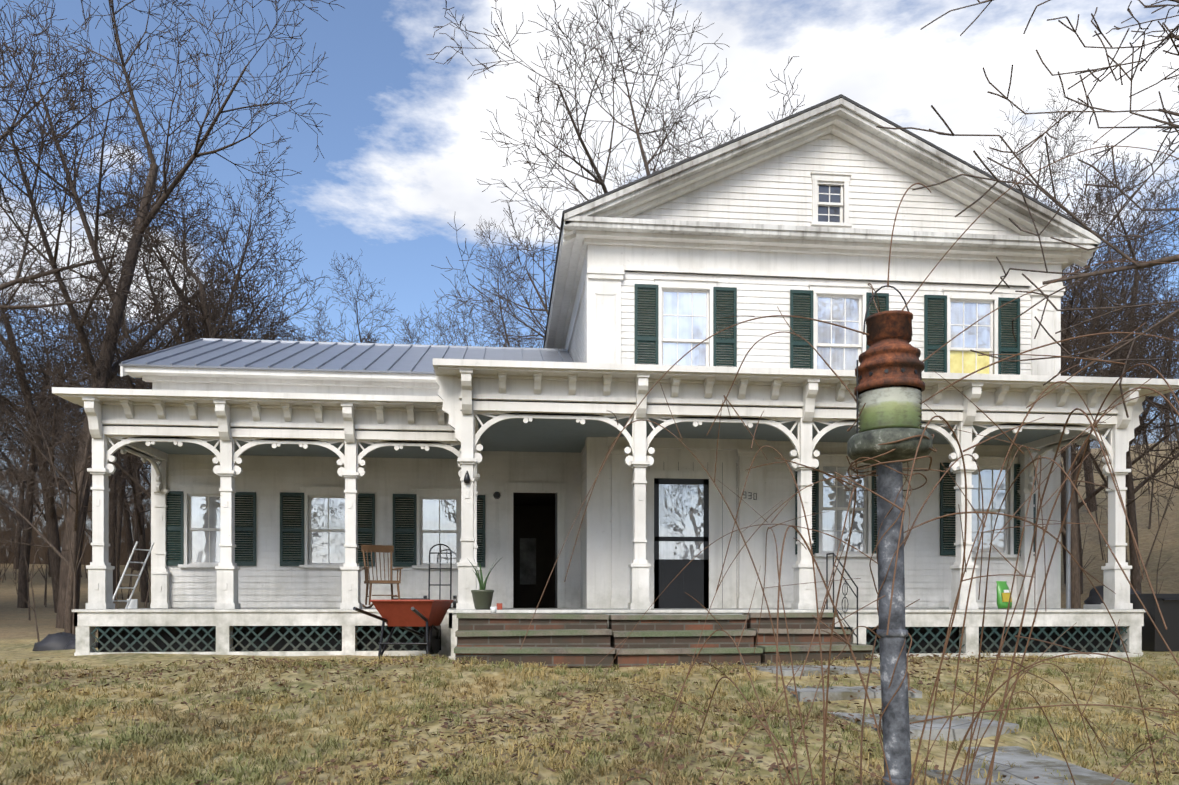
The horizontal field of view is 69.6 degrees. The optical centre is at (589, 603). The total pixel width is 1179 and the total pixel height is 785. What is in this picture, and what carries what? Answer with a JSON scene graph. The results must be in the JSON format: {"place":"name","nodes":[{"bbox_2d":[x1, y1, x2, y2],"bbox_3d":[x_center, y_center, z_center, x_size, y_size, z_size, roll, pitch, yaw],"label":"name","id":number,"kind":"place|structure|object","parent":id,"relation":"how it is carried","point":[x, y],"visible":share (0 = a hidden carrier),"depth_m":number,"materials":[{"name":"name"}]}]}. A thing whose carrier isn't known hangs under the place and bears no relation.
{"place":"outdoors","nodes":[
{"label":"outdoors","id":0,"kind":"place"},
{"bbox_2d":[0,442,1178,784],"bbox_3d":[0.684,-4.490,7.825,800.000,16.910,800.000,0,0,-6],"label":"ground","id":1,"kind":"structure","parent":0,"point":[18,636],"depth_m":8.57,"materials":[{"name":"plant"}]},
{"bbox_2d":[0,303,64,498],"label":"tree","id":2,"kind":"object","parent":1,"relation":"on","point":[17,414],"visible":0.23,"depth_m":45.62,"materials":[{"name":"brown plant"}]},
{"bbox_2d":[0,204,68,358],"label":"tree","id":3,"kind":"object","parent":1,"relation":"on","point":[14,301],"visible":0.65,"depth_m":30.68,"materials":[{"name":"brown plant"}]},
{"bbox_2d":[0,338,78,568],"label":"tree","id":4,"kind":"object","parent":1,"relation":"on","point":[17,539],"visible":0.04,"depth_m":57.91,"materials":[{"name":"brown plant"}]},
{"bbox_2d":[0,341,132,576],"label":"tree","id":5,"kind":"object","parent":1,"relation":"on","point":[49,568],"visible":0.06,"depth_m":52.41,"materials":[{"name":"brown plant"}]},
{"bbox_2d":[0,255,146,607],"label":"tree","id":6,"kind":"object","parent":1,"relation":"on","point":[22,587],"visible":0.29,"depth_m":36.27,"materials":[{"name":"brown plant"}]},
{"bbox_2d":[0,333,149,633],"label":"tree","id":7,"kind":"object","parent":1,"relation":"on","point":[77,492],"visible":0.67,"depth_m":21.54,"materials":[{"name":"brown plant"}]},
{"bbox_2d":[0,334,149,561],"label":"tree","id":8,"kind":"object","parent":1,"relation":"on","point":[86,529],"visible":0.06,"depth_m":43.18,"materials":[{"name":"brown plant"}]},
{"bbox_2d":[0,173,151,612],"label":"tree","id":9,"kind":"object","parent":1,"relation":"on","point":[52,529],"visible":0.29,"depth_m":33.80,"materials":[{"name":"brown plant"}]},
{"bbox_2d":[41,316,139,567],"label":"tree","id":10,"kind":"object","parent":1,"relation":"on","point":[128,530],"depth_m":66.80,"materials":[{"name":"brown plant"}]},
{"bbox_2d":[0,0,191,421],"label":"tree","id":11,"kind":"object","parent":1,"relation":"on","point":[26,279],"visible":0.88,"depth_m":24.19,"materials":[{"name":"brown plant"}]},
{"bbox_2d":[42,354,150,585],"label":"tree","id":12,"kind":"object","parent":1,"relation":"on","point":[119,524],"depth_m":49.99,"materials":[{"name":"brown plant"}]},
{"bbox_2d":[43,271,150,601],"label":"tree","id":13,"kind":"object","parent":1,"relation":"on","point":[143,577],"visible":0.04,"depth_m":42.13,"materials":[{"name":"brown plant"}]},
{"bbox_2d":[0,201,204,598],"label":"tree","id":14,"kind":"object","parent":1,"relation":"on","point":[112,545],"visible":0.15,"depth_m":43.71,"materials":[{"name":"brown plant"}]},
{"bbox_2d":[80,387,150,570],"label":"tree","id":15,"kind":"object","parent":1,"relation":"on","point":[134,516],"visible":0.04,"depth_m":63.54,"materials":[{"name":"brown plant"}]},
{"bbox_2d":[28,275,242,505],"bbox_3d":[-17.439,-6.591,36.137,7.961,14.570,9.779,0,0,38],"label":"tree","id":16,"kind":"object","parent":1,"relation":"on","point":[132,478],"visible":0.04,"depth_m":35.21,"materials":[{"name":"brown plant"}]},
{"bbox_2d":[15,171,291,468],"bbox_3d":[-16.806,-8.333,34.120,9.987,18.335,9.776,0,0,-10],"label":"tree","id":17,"kind":"object","parent":1,"relation":"on","point":[148,299],"visible":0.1,"depth_m":33.09,"materials":[{"name":"brown plant"}]},
{"bbox_2d":[0,145,332,454],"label":"tree","id":18,"kind":"object","parent":1,"relation":"on","point":[187,339],"visible":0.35,"depth_m":31.34,"materials":[{"name":"brown plant"}]},
{"bbox_2d":[0,0,343,628],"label":"tree","id":19,"kind":"object","parent":1,"relation":"on","point":[153,170],"visible":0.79,"depth_m":27.05,"materials":[{"name":"brown plant"}]},
{"bbox_2d":[50,140,310,517],"bbox_3d":[-13.370,-7.603,29.120,7.821,17.260,7.990,0,0,2],"label":"tree","id":20,"kind":"object","parent":1,"relation":"on","point":[206,318],"visible":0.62,"depth_m":28.20,"materials":[{"name":"brown plant"}]},
{"bbox_2d":[88,254,295,387],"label":"tree","id":21,"kind":"object","parent":1,"relation":"on","point":[207,302],"visible":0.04,"depth_m":56.80,"materials":[{"name":"brown plant"}]},
{"bbox_2d":[268,295,340,341],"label":"tree","id":22,"kind":"object","parent":1,"relation":"on","point":[318,323],"visible":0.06,"depth_m":53.74,"materials":[{"name":"brown plant"}]},
{"bbox_2d":[313,312,426,344],"bbox_3d":[-8.796,-5.404,33.602,7.347,12.660,7.647,0,0,-44],"label":"tree","id":23,"kind":"object","parent":1,"relation":"on","point":[375,340],"visible":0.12,"depth_m":33.72,"materials":[{"name":"brown plant"}]},
{"bbox_2d":[272,250,472,345],"bbox_3d":[-10.204,-7.053,36.676,9.381,15.802,9.400,0,0,-16],"label":"tree","id":24,"kind":"object","parent":1,"relation":"on","point":[385,311],"visible":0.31,"depth_m":36.34,"materials":[{"name":"brown plant"}]},
{"bbox_2d":[353,600,453,659],"bbox_3d":[-2.544,0.375,12.232,0.920,0.860,2.436,0,0,6],"label":"wheelbarrow","id":25,"kind":"object","parent":1,"relation":"on","point":[429,615],"visible":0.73,"depth_m":11.89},
{"bbox_2d":[387,217,551,347],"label":"tree","id":26,"kind":"object","parent":1,"relation":"on","point":[464,318],"visible":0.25,"depth_m":45.91,"materials":[{"name":"brown plant"}]},
{"bbox_2d":[463,293,533,347],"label":"tree","id":27,"kind":"object","parent":1,"relation":"on","point":[504,338],"visible":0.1,"depth_m":46.52,"materials":[{"name":"brown plant"}]},
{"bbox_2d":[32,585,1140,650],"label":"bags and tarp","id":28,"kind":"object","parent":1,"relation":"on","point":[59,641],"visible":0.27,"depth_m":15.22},
{"bbox_2d":[0,338,1178,641],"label":"brush","id":29,"kind":"object","parent":1,"relation":"on","point":[46,562],"visible":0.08,"depth_m":24.42,"materials":[{"name":"brown plant"}]},
{"bbox_2d":[0,650,1178,784],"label":"grass tufts","id":30,"kind":"object","parent":1,"relation":"on","point":[86,713],"visible":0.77,"depth_m":7.33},
{"bbox_2d":[0,651,1178,784],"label":"dead leaves","id":31,"kind":"object","parent":1,"relation":"on","point":[741,757],"visible":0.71,"depth_m":7.59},
{"bbox_2d":[52,94,1178,659],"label":"house","id":32,"kind":"structure","parent":1,"relation":"on","point":[290,480],"depth_m":15.01,"materials":[{"name":"painted wood siding"},{"name":"metal roofing"},{"name":"glass"}]},
{"bbox_2d":[113,541,153,608],"bbox_3d":[-7.696,-0.474,14.204,0.341,1.130,0.693,0,0,21],"label":"ladder","id":33,"kind":"object","parent":32,"relation":"on","point":[132,603],"visible":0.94,"depth_m":14.25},
{"bbox_2d":[361,545,402,607],"bbox_3d":[-3.426,-0.457,14.051,0.600,1.075,0.956,0,0,-26],"label":"rocking chair","id":34,"kind":"object","parent":32,"relation":"on","point":[387,549],"visible":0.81,"depth_m":14.29,"materials":[{"name":"brown wood"}]},
{"bbox_2d":[393,544,456,607],"bbox_3d":[-2.916,-0.490,15.056,1.090,1.173,0.433,0,0,-6],"label":"hand truck","id":35,"kind":"object","parent":32,"relation":"on","point":[454,602],"visible":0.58,"depth_m":15.14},
{"bbox_2d":[996,581,1011,608],"bbox_3d":[6.948,-0.140,14.185,0.279,0.471,0.174,0,0,-6],"label":"soil bag","id":36,"kind":"object","parent":32,"relation":"on","point":[1003,593],"visible":0.92,"depth_m":14.14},
{"bbox_2d":[427,0,804,346],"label":"tree","id":37,"kind":"object","parent":1,"relation":"on","point":[598,179],"visible":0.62,"depth_m":32.94,"materials":[{"name":"brown plant"}]},
{"bbox_2d":[454,612,872,666],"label":"steps","id":38,"kind":"structure","parent":1,"relation":"on","point":[574,640],"depth_m":11.52,"materials":[{"name":"wood"}]},
{"bbox_2d":[469,560,501,612],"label":"potted plant","id":39,"kind":"object","parent":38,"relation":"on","point":[482,598],"visible":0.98,"depth_m":12.01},
{"bbox_2d":[826,553,857,644],"bbox_3d":[3.599,-0.079,12.111,0.022,1.330,1.122,0,0,-6],"label":"handrail","id":40,"kind":"object","parent":38,"relation":"on","point":[847,584],"visible":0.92,"depth_m":12.06,"materials":[{"name":"metal"}]},
{"bbox_2d":[564,419,799,784],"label":"stem","id":41,"kind":"object","parent":1,"relation":"on","point":[753,565],"visible":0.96,"depth_m":3.19,"materials":[{"name":"brown"}]},
{"bbox_2d":[665,629,782,784],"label":"stem","id":42,"kind":"object","parent":1,"relation":"on","point":[752,685],"visible":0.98,"depth_m":3.02,"materials":[{"name":"brown"}]},
{"bbox_2d":[693,676,792,784],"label":"stem","id":43,"kind":"object","parent":1,"relation":"on","point":[756,716],"visible":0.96,"depth_m":3.12,"materials":[{"name":"brown"}]},
{"bbox_2d":[716,724,795,784],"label":"stem","id":44,"kind":"object","parent":1,"relation":"on","point":[777,742],"visible":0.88,"depth_m":3.21,"materials":[{"name":"brown"}]},
{"bbox_2d":[716,445,824,784],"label":"stem","id":45,"kind":"object","parent":1,"relation":"on","point":[814,583],"visible":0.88,"depth_m":3.28,"materials":[{"name":"brown"}]},
{"bbox_2d":[754,527,813,784],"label":"stem","id":46,"kind":"object","parent":1,"relation":"on","point":[789,647],"visible":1,"depth_m":3.03,"materials":[{"name":"brown"}]},
{"bbox_2d":[799,487,856,784],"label":"stem","id":47,"kind":"object","parent":1,"relation":"on","point":[827,690],"visible":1,"depth_m":2.56,"materials":[{"name":"brown"}]},
{"bbox_2d":[775,457,855,486],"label":"twig","id":48,"kind":"object","parent":47,"relation":"attached to","point":[817,470],"visible":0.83,"depth_m":2.27,"materials":[{"name":"brown"}]},
{"bbox_2d":[776,525,891,784],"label":"stem","id":49,"kind":"object","parent":1,"relation":"on","point":[839,620],"visible":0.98,"depth_m":2.63,"materials":[{"name":"brown"}]},
{"bbox_2d":[847,285,932,784],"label":"lamp post","id":50,"kind":"object","parent":1,"relation":"on","point":[889,389],"visible":0.94,"depth_m":2.84,"materials":[{"name":"metal"}]},
{"bbox_2d":[520,315,868,649],"bbox_3d":[0.365,-0.415,2.650,1.302,1.082,0.134,0,0,-26],"label":"bare twig","id":51,"kind":"object","parent":50,"relation":"attached to","point":[660,379],"visible":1,"depth_m":2.69,"materials":[{"name":"brown"}]},
{"bbox_2d":[560,524,877,771],"bbox_3d":[0.430,0.170,2.942,1.103,0.884,0.065,0,0,11],"label":"bare twig","id":52,"kind":"object","parent":50,"relation":"attached to","point":[679,573],"visible":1,"depth_m":2.92,"materials":[{"name":"brown"}]},
{"bbox_2d":[658,475,878,784],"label":"bare twig","id":53,"kind":"object","parent":50,"relation":"attached to","point":[718,587],"visible":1,"depth_m":2.87,"materials":[{"name":"brown"}]},
{"bbox_2d":[707,331,875,434],"bbox_3d":[0.695,-0.768,2.991,0.604,0.369,0.081,0,0,24],"label":"bare twig","id":54,"kind":"object","parent":50,"relation":"attached to","point":[842,382],"visible":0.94,"depth_m":2.97,"materials":[{"name":"brown"}]},
{"bbox_2d":[783,626,880,784],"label":"stem","id":55,"kind":"object","parent":50,"relation":"attached to","point":[878,636],"visible":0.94,"depth_m":2.69,"materials":[{"name":"brown"}]},
{"bbox_2d":[845,457,926,490],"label":"vine","id":56,"kind":"object","parent":50,"relation":"attached to","point":[886,466],"visible":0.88,"depth_m":2.86,"materials":[{"name":"brown"}]},
{"bbox_2d":[846,456,931,472],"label":"vine","id":57,"kind":"object","parent":50,"relation":"attached to","point":[930,457],"visible":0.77,"depth_m":2.79,"materials":[{"name":"brown"}]},
{"bbox_2d":[869,475,911,741],"bbox_3d":[1.034,0.483,2.888,0.161,2.037,0.134,0,0,-6],"label":"vine","id":58,"kind":"object","parent":50,"relation":"attached to","point":[908,633],"visible":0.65,"depth_m":2.86,"materials":[{"name":"brown"}]},
{"bbox_2d":[847,403,933,478],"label":"vine","id":59,"kind":"object","parent":50,"relation":"attached to","point":[849,428],"visible":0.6,"depth_m":2.77,"materials":[{"name":"brown"}]},
{"bbox_2d":[876,462,908,733],"bbox_3d":[1.052,0.483,2.888,0.131,2.037,0.135,0,0,39],"label":"vine","id":60,"kind":"object","parent":50,"relation":"attached to","point":[877,562],"visible":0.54,"depth_m":2.85,"materials":[{"name":"brown"}]},
{"bbox_2d":[850,447,936,477],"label":"vine","id":61,"kind":"object","parent":50,"relation":"attached to","point":[934,450],"visible":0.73,"depth_m":2.81,"materials":[{"name":"brown"}]},
{"bbox_2d":[887,183,930,286],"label":"twig","id":62,"kind":"object","parent":50,"relation":"on","point":[894,225],"visible":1,"depth_m":2.91,"materials":[{"name":"brown"}]},
{"bbox_2d":[904,511,1158,784],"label":"bare twig","id":63,"kind":"object","parent":50,"relation":"attached to","point":[1050,534],"visible":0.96,"depth_m":2.98,"materials":[{"name":"brown"}]},
{"bbox_2d":[902,146,1178,309],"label":"bare twig","id":64,"kind":"object","parent":50,"relation":"attached to","point":[1008,190],"visible":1,"depth_m":2.70,"materials":[{"name":"brown"}]},
{"bbox_2d":[910,704,1178,723],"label":"bare twig","id":65,"kind":"object","parent":50,"relation":"attached to","point":[1039,707],"visible":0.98,"depth_m":2.67,"materials":[{"name":"brown"}]},
{"bbox_2d":[920,332,1178,403],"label":"bare twig","id":66,"kind":"object","parent":50,"relation":"attached to","point":[1038,348],"visible":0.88,"depth_m":2.73,"materials":[{"name":"brown"}]},
{"bbox_2d":[923,261,1178,361],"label":"bare twig","id":67,"kind":"object","parent":50,"relation":"attached to","point":[929,356],"visible":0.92,"depth_m":3.05,"materials":[{"name":"brown"}]},
{"bbox_2d":[877,495,909,784],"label":"vine","id":68,"kind":"object","parent":1,"relation":"on","point":[877,602],"visible":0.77,"depth_m":2.87,"materials":[{"name":"brown"}]},
{"bbox_2d":[860,454,983,784],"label":"bare twig","id":69,"kind":"object","parent":1,"relation":"on","point":[909,532],"visible":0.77,"depth_m":3.33,"materials":[{"name":"brown"}]},
{"bbox_2d":[886,416,966,784],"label":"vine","id":70,"kind":"object","parent":1,"relation":"on","point":[940,665],"visible":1,"depth_m":2.36,"materials":[{"name":"brown"}]},
{"bbox_2d":[834,472,904,511],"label":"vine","id":71,"kind":"object","parent":70,"relation":"attached to","point":[896,506],"visible":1,"depth_m":2.09,"materials":[{"name":"brown"}]},
{"bbox_2d":[963,417,1043,451],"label":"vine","id":72,"kind":"object","parent":70,"relation":"attached to","point":[997,435],"visible":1,"depth_m":2.34,"materials":[{"name":"brown"}]},
{"bbox_2d":[923,446,1045,784],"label":"bare twig","id":73,"kind":"object","parent":1,"relation":"on","point":[958,590],"visible":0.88,"depth_m":3.00,"materials":[{"name":"brown"}]},
{"bbox_2d":[969,455,1040,784],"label":"bare twig","id":74,"kind":"object","parent":1,"relation":"on","point":[1012,586],"visible":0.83,"depth_m":2.85,"materials":[{"name":"brown"}]},
{"bbox_2d":[913,669,1108,784],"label":"bare twig","id":75,"kind":"object","parent":1,"relation":"on","point":[966,696],"visible":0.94,"depth_m":3.09,"materials":[{"name":"brown"}]},
{"bbox_2d":[966,663,1097,784],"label":"bare twig","id":76,"kind":"object","parent":1,"relation":"on","point":[1007,695],"visible":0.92,"depth_m":3.00,"materials":[{"name":"brown"}]},
{"bbox_2d":[1008,691,1075,784],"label":"twig","id":77,"kind":"object","parent":1,"relation":"on","point":[1053,733],"visible":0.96,"depth_m":4.22,"materials":[{"name":"brown"}]},
{"bbox_2d":[941,381,1143,784],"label":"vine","id":78,"kind":"object","parent":1,"relation":"on","point":[979,546],"visible":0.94,"depth_m":2.66,"materials":[{"name":"brown"}]},
{"bbox_2d":[1026,322,1145,407],"bbox_3d":[1.505,-0.722,2.577,0.323,0.236,0.004,0,0,17],"label":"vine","id":79,"kind":"object","parent":78,"relation":"attached to","point":[1081,369],"visible":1,"depth_m":2.58,"materials":[{"name":"brown"}]},
{"bbox_2d":[958,408,1166,784],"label":"bare twig","id":80,"kind":"object","parent":1,"relation":"on","point":[1097,437],"visible":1,"depth_m":2.39,"materials":[{"name":"brown"}]},
{"bbox_2d":[946,652,1178,784],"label":"bare twig","id":81,"kind":"object","parent":1,"relation":"on","point":[970,726],"visible":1,"depth_m":2.23,"materials":[{"name":"brown"}]},
{"bbox_2d":[965,457,1178,784],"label":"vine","id":82,"kind":"object","parent":1,"relation":"on","point":[1093,519],"visible":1,"depth_m":2.20,"materials":[{"name":"brown"}]},
{"bbox_2d":[933,370,1023,453],"bbox_3d":[0.987,-0.484,2.150,0.297,0.192,0.004,0,0,-20],"label":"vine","id":83,"kind":"object","parent":82,"relation":"attached to","point":[1021,451],"visible":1,"depth_m":2.16,"materials":[{"name":"brown"}]},
{"bbox_2d":[971,83,1178,583],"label":"tree","id":84,"kind":"object","parent":1,"relation":"on","point":[1063,497],"visible":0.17,"depth_m":25.96,"materials":[{"name":"brown plant"}]},
{"bbox_2d":[985,363,1178,784],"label":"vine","id":85,"kind":"object","parent":1,"relation":"on","point":[1015,683],"visible":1,"depth_m":2.34,"materials":[{"name":"brown"}]},
{"bbox_2d":[978,354,1124,364],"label":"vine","id":86,"kind":"object","parent":85,"relation":"attached to","point":[1057,356],"visible":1,"depth_m":2.02,"materials":[{"name":"brown"}]},
{"bbox_2d":[1058,378,1151,452],"bbox_3d":[1.251,-0.457,2.060,0.211,0.176,0.004,0,0,8],"label":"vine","id":87,"kind":"object","parent":85,"relation":"attached to","point":[1101,417],"visible":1,"depth_m":2.06,"materials":[{"name":"brown"}]},
{"bbox_2d":[989,387,1178,784],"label":"bare twig","id":88,"kind":"object","parent":1,"relation":"on","point":[1024,610],"visible":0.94,"depth_m":2.69,"materials":[{"name":"brown"}]},
{"bbox_2d":[1006,168,1178,483],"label":"tree","id":89,"kind":"object","parent":1,"relation":"on","point":[1079,291],"visible":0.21,"depth_m":22.58,"materials":[{"name":"brown plant"}]},
{"bbox_2d":[1023,182,1176,512],"bbox_3d":[19.159,-9.964,34.057,8.279,13.062,8.382,0,0,27],"label":"tree","id":90,"kind":"object","parent":1,"relation":"on","point":[1091,507],"visible":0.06,"depth_m":33.62,"materials":[{"name":"brown plant"}]},
{"bbox_2d":[1061,206,1165,608],"bbox_3d":[10.694,-4.018,19.793,4.993,9.646,4.888,0,0,-42],"label":"tree","id":91,"kind":"object","parent":1,"relation":"on","point":[1075,588],"visible":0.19,"depth_m":18.88,"materials":[{"name":"brown plant"}]},
{"bbox_2d":[1061,141,1178,594],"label":"tree","id":92,"kind":"object","parent":1,"relation":"on","point":[1096,492],"visible":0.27,"depth_m":23.01,"materials":[{"name":"brown plant"}]},
{"bbox_2d":[1061,152,1178,443],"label":"tree","id":93,"kind":"object","parent":1,"relation":"on","point":[1133,181],"visible":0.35,"depth_m":27.32,"materials":[{"name":"brown plant"}]},
{"bbox_2d":[1061,284,1178,593],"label":"tree","id":94,"kind":"object","parent":1,"relation":"on","point":[1131,490],"visible":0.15,"depth_m":22.19,"materials":[{"name":"brown plant"}]},
{"bbox_2d":[1061,274,1178,377],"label":"tree","id":95,"kind":"object","parent":1,"relation":"on","point":[1118,341],"visible":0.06,"depth_m":38.04,"materials":[{"name":"brown plant"}]},
{"bbox_2d":[1070,221,1178,490],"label":"tree","id":96,"kind":"object","parent":1,"relation":"on","point":[1164,371],"visible":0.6,"depth_m":19.60,"materials":[{"name":"brown plant"}]},
{"bbox_2d":[1084,594,1178,650],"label":"bin","id":97,"kind":"object","parent":1,"relation":"on","point":[1152,640],"visible":0.5,"depth_m":14.11,"materials":[{"name":"plastic"}]},
{"bbox_2d":[1104,301,1178,440],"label":"tree","id":98,"kind":"object","parent":1,"relation":"on","point":[1167,369],"visible":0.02,"depth_m":48.09,"materials":[{"name":"brown plant"}]},
{"bbox_2d":[1106,0,1178,179],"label":"tree","id":99,"kind":"object","parent":1,"relation":"on","point":[1164,30],"visible":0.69,"depth_m":14.45,"materials":[{"name":"brown plant"}]},
{"bbox_2d":[1111,737,1178,784],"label":"bare twig","id":100,"kind":"object","parent":1,"relation":"on","point":[1138,756],"visible":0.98,"depth_m":2.89,"materials":[{"name":"brown"}]},
{"bbox_2d":[1119,62,1178,337],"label":"tree","id":101,"kind":"object","parent":1,"relation":"on","point":[1176,200],"visible":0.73,"depth_m":23.07,"materials":[{"name":"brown plant"}]},
{"bbox_2d":[0,372,1178,565],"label":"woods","id":102,"kind":"object","parent":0,"point":[42,527],"depth_m":65.63,"materials":[{"name":"brown"}]},
{"bbox_2d":[0,0,1178,461],"label":"sky","id":103,"kind":"structure","parent":0,"point":[404,151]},
{"bbox_2d":[750,665,1133,784],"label":"path","id":104,"kind":"structure","parent":0,"point":[1031,767],"depth_m":7.01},
{"bbox_3d":[11.475,-0.569,8.318,0.793,4.087,0.670,0,0,-6],"label":"trunk","id":105,"kind":"object","parent":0,"visible":0},
{"bbox_2d":[876,0,1178,417],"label":"tree branches","id":106,"kind":"object","parent":105,"relation":"attached to","point":[1168,259],"visible":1,"depth_m":10.13,"materials":[{"name":"brown plant"}]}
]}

